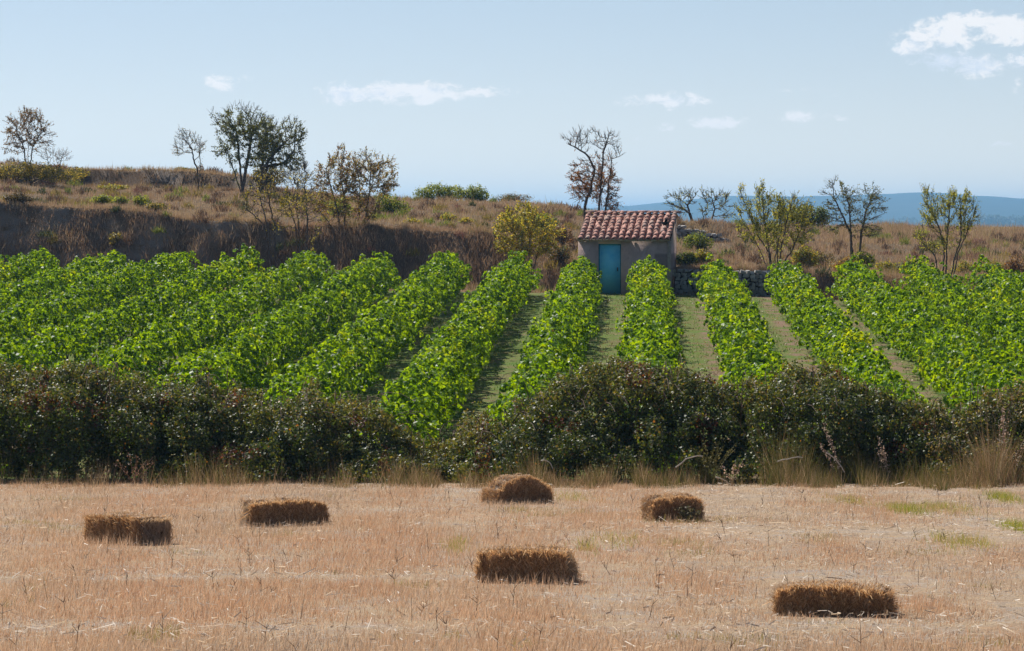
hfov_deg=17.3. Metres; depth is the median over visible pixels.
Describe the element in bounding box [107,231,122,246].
shrub
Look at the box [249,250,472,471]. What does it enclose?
vine row
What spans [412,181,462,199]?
shrub
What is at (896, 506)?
grass tuft
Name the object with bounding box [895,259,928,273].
shrub
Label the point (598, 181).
almond tree
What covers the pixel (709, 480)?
broom plant
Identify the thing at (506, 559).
straw bale
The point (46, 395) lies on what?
bramble bush
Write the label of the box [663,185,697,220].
almond tree
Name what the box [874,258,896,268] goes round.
shrub
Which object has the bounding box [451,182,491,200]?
shrub
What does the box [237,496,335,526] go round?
straw bale
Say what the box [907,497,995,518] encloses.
grass tuft
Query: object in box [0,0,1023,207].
sky
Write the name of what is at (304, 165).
almond tree
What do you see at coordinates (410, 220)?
shrub
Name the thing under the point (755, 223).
almond tree
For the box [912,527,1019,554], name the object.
grass tuft
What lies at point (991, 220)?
tree belt
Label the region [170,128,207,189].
almond tree
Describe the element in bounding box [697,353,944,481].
bramble bush
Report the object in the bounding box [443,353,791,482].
bramble bush
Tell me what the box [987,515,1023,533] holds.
grass tuft
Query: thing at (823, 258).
shrub
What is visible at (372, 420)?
bramble bush
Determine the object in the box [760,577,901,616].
straw bale
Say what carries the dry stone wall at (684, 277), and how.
on the hillside
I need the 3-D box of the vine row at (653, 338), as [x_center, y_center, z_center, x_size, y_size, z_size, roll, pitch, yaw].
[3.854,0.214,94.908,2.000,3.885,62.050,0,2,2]
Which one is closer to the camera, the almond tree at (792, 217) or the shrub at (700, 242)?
the almond tree at (792, 217)
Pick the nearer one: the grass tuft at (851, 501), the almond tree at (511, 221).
the grass tuft at (851, 501)
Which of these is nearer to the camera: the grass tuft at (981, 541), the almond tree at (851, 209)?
the grass tuft at (981, 541)
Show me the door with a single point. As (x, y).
(609, 254)
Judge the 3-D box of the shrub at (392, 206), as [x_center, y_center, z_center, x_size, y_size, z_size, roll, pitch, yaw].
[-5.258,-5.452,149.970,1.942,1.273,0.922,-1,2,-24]
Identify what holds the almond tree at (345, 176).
on the hillside
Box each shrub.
[0,158,94,183]
[2,186,35,203]
[90,194,113,203]
[96,183,129,189]
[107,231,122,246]
[112,195,130,204]
[133,194,151,207]
[144,201,169,210]
[250,167,286,185]
[327,197,357,217]
[374,189,413,213]
[403,217,422,223]
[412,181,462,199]
[440,212,459,220]
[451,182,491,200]
[459,216,475,223]
[495,191,534,200]
[521,210,559,232]
[547,243,572,264]
[551,221,573,244]
[676,250,697,265]
[678,228,714,250]
[691,248,714,265]
[785,201,828,227]
[790,245,820,269]
[811,248,836,264]
[830,256,854,269]
[850,250,877,265]
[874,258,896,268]
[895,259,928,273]
[947,260,982,274]
[985,258,1004,273]
[1003,251,1023,273]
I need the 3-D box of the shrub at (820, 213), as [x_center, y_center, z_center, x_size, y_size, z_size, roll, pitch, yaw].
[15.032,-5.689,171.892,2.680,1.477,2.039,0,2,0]
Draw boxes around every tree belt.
[682,216,1011,226]
[970,214,1023,226]
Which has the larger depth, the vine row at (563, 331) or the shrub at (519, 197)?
the shrub at (519, 197)
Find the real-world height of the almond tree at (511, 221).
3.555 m
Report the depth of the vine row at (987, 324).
101.01 m
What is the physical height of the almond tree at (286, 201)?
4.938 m
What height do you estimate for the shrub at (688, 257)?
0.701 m
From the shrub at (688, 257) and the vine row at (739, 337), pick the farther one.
the shrub at (688, 257)
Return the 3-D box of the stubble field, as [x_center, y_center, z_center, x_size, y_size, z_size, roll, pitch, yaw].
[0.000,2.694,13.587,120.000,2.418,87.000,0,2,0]
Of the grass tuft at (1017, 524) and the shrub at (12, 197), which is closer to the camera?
the grass tuft at (1017, 524)
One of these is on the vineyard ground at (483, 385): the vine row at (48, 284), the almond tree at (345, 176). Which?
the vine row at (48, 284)
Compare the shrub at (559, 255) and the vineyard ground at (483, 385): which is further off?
the shrub at (559, 255)
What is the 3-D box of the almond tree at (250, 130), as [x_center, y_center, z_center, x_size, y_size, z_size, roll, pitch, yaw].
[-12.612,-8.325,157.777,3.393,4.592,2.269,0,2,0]
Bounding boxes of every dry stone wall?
[672,269,776,295]
[676,225,730,242]
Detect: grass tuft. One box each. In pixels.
[430,534,485,556]
[555,489,606,502]
[571,534,609,555]
[585,528,645,549]
[822,490,879,505]
[875,499,940,517]
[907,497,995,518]
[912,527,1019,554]
[968,488,1023,505]
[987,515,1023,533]
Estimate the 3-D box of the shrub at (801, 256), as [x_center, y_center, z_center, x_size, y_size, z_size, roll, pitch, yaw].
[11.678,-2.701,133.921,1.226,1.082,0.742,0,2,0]
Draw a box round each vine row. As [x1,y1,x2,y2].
[0,243,265,381]
[0,245,59,290]
[0,250,133,315]
[0,250,205,361]
[0,250,334,476]
[109,251,401,477]
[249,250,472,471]
[348,250,542,454]
[486,255,604,451]
[607,255,691,473]
[689,253,815,454]
[763,259,935,443]
[825,256,1023,437]
[892,254,1023,376]
[960,254,1023,320]
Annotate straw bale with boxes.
[80,509,176,545]
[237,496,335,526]
[471,542,581,582]
[478,473,556,503]
[638,492,706,520]
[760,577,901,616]
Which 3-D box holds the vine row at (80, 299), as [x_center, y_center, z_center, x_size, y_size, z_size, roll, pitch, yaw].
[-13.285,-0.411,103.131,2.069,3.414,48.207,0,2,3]
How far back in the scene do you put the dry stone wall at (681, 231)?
144.95 m
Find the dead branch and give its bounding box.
[676,455,700,466]
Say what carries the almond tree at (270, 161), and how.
on the hillside
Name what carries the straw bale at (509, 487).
on the stubble field
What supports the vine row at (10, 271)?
on the vineyard ground at (483, 385)
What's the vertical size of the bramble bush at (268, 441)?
1.995 m
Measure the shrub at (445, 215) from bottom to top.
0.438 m
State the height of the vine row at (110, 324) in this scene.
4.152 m
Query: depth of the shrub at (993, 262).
134.72 m
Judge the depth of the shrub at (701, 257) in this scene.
130.46 m
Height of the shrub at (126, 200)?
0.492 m
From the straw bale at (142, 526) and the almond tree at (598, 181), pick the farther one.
the almond tree at (598, 181)
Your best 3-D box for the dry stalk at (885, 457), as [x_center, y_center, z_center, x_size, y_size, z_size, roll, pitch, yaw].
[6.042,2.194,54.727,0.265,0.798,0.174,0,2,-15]
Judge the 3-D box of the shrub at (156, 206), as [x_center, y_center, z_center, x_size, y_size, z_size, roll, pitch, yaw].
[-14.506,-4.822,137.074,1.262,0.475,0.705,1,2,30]
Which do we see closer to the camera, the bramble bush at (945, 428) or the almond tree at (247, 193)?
the bramble bush at (945, 428)
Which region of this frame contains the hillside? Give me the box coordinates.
[0,164,1023,297]
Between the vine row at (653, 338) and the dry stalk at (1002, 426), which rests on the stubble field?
the dry stalk at (1002, 426)
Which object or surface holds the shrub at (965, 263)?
on the hillside
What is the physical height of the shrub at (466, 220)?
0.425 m
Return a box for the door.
[600,245,619,293]
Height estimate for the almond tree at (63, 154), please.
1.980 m
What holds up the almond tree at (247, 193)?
on the hillside
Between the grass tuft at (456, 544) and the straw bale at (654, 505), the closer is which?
the grass tuft at (456, 544)
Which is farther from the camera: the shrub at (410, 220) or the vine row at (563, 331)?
the shrub at (410, 220)
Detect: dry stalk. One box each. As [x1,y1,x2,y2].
[115,450,154,485]
[720,461,744,485]
[819,423,842,481]
[876,436,892,475]
[997,408,1023,481]
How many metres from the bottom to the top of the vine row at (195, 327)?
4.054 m
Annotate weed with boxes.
[0,487,1011,650]
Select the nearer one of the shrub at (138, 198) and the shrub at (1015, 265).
the shrub at (1015, 265)
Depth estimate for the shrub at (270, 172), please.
160.08 m
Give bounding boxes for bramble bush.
[0,354,223,482]
[106,361,413,483]
[260,383,559,483]
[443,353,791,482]
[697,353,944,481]
[879,378,1023,480]
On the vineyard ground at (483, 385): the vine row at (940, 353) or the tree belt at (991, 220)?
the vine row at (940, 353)
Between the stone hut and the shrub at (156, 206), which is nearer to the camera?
the stone hut
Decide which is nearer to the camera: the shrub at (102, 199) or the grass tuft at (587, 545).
the grass tuft at (587, 545)
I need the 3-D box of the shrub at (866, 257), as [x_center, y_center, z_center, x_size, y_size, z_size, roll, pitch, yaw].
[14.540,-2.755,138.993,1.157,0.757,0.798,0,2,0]
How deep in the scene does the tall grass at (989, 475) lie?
54.10 m
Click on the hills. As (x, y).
(900, 205)
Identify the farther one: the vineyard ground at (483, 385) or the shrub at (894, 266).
the shrub at (894, 266)
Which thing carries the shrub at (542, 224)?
on the hillside
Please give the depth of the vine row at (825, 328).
90.46 m
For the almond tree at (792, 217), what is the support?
on the hillside
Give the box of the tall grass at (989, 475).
[0,383,1023,490]
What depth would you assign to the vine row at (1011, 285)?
117.54 m
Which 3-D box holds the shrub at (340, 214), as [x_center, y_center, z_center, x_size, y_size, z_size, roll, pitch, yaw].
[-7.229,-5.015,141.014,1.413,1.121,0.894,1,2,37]
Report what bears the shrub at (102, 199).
on the hillside
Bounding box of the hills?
[579,192,1023,225]
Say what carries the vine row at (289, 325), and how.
on the vineyard ground at (483, 385)
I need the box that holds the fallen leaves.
[533,294,943,411]
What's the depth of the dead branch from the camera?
54.08 m
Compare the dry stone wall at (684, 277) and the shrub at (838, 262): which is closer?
the dry stone wall at (684, 277)
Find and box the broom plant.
[686,438,735,483]
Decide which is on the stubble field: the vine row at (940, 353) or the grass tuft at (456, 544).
the grass tuft at (456, 544)
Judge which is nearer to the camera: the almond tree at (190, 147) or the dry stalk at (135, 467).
the dry stalk at (135, 467)
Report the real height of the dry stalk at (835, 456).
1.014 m
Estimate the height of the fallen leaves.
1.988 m
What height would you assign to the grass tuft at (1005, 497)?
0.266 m
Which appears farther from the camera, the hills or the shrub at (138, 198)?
the hills
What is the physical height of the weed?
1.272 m
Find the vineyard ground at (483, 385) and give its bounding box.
[0,289,1023,478]
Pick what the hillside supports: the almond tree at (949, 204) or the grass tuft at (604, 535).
the almond tree at (949, 204)
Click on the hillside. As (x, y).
(29, 228)
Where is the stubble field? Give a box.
[0,478,1023,650]
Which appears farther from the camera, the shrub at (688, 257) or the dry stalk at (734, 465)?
the shrub at (688, 257)
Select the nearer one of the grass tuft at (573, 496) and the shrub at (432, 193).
the grass tuft at (573, 496)
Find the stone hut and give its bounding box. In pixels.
[577,210,681,293]
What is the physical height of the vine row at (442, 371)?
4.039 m
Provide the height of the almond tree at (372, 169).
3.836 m
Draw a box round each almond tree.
[1,105,57,180]
[38,145,73,165]
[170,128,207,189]
[209,100,276,192]
[236,170,280,272]
[250,114,307,190]
[270,166,324,253]
[276,160,311,204]
[312,144,360,228]
[346,146,399,223]
[492,200,565,273]
[560,126,624,220]
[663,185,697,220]
[697,184,737,219]
[732,178,790,266]
[761,190,816,264]
[818,176,891,257]
[911,183,981,278]
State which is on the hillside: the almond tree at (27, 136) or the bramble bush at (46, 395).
the almond tree at (27, 136)
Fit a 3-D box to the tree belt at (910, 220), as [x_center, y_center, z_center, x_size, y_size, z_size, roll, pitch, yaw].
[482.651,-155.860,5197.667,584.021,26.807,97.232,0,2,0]

